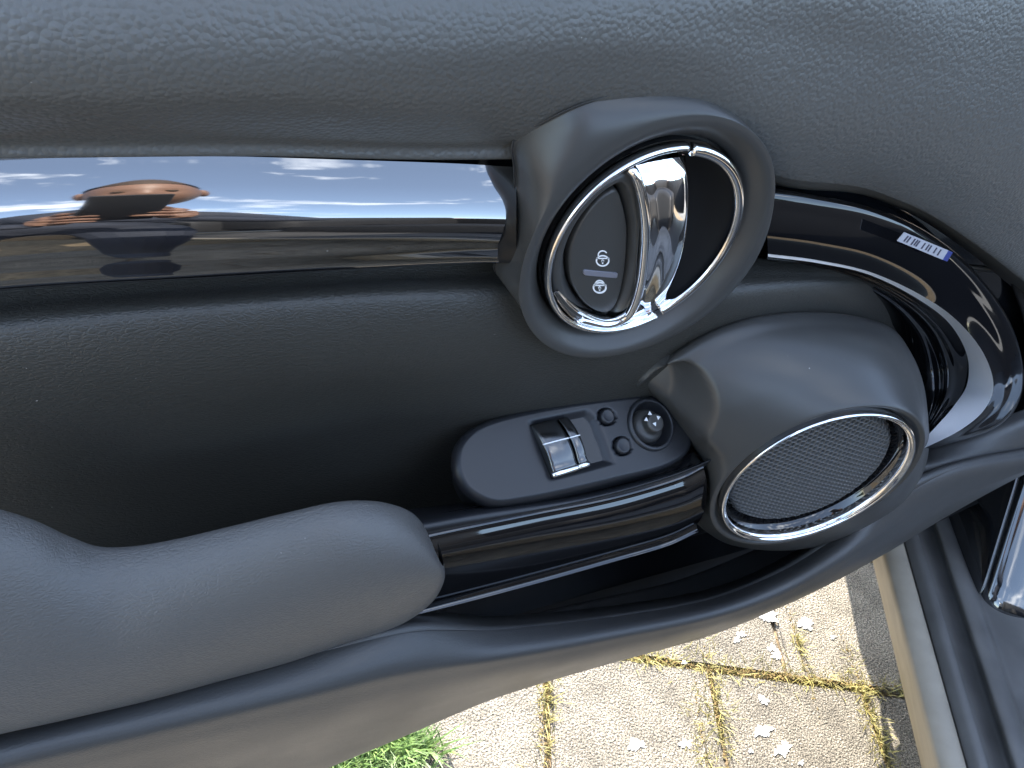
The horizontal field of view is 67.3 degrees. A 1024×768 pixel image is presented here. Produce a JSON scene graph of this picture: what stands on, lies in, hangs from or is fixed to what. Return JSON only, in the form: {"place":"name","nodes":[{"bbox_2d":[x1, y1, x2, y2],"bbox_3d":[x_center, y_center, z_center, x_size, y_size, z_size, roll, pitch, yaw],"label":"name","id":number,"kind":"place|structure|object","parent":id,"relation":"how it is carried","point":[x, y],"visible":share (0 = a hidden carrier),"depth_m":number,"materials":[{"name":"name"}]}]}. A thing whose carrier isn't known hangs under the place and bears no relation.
{"place":"outdoors","nodes":[
{"label":"outdoors","id":0,"kind":"place"},
{"bbox_2d":[401,561,920,767],"bbox_3d":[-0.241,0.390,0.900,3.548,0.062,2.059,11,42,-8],"label":"paving","id":1,"kind":"structure","parent":0,"point":[610,713],"depth_m":1.00,"materials":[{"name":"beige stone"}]},
{"bbox_2d":[330,722,481,767],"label":"grass clump","id":2,"kind":"object","parent":1,"relation":"on","point":[407,749],"visible":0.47,"depth_m":0.85,"materials":[{"name":"green plant"}]},
{"bbox_2d":[560,611,835,765],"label":"lichen spots","id":3,"kind":"object","parent":1,"relation":"on","point":[764,730],"visible":0.94,"depth_m":0.99,"materials":[{"name":"grey plant"}]},
{"bbox_2d":[517,612,903,767],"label":"moss","id":4,"kind":"object","parent":1,"relation":"on","point":[800,642],"visible":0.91,"depth_m":1.03,"materials":[{"name":"plant"}]},
{"bbox_2d":[539,607,902,767],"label":"moss crumbs","id":5,"kind":"object","parent":1,"relation":"on","point":[789,678],"visible":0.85,"depth_m":1.04,"materials":[{"name":"green plant"}]},
{"bbox_2d":[873,390,1023,767],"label":"parked car","id":6,"kind":"object","parent":1,"relation":"on","point":[951,588],"visible":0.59,"depth_m":0.83,"materials":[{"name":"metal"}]},
{"bbox_2d":[0,0,1023,767],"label":"car door","id":7,"kind":"object","parent":6,"relation":"attached to","point":[374,374],"visible":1,"depth_m":0.37,"materials":[{"name":"plastic"}]}
]}

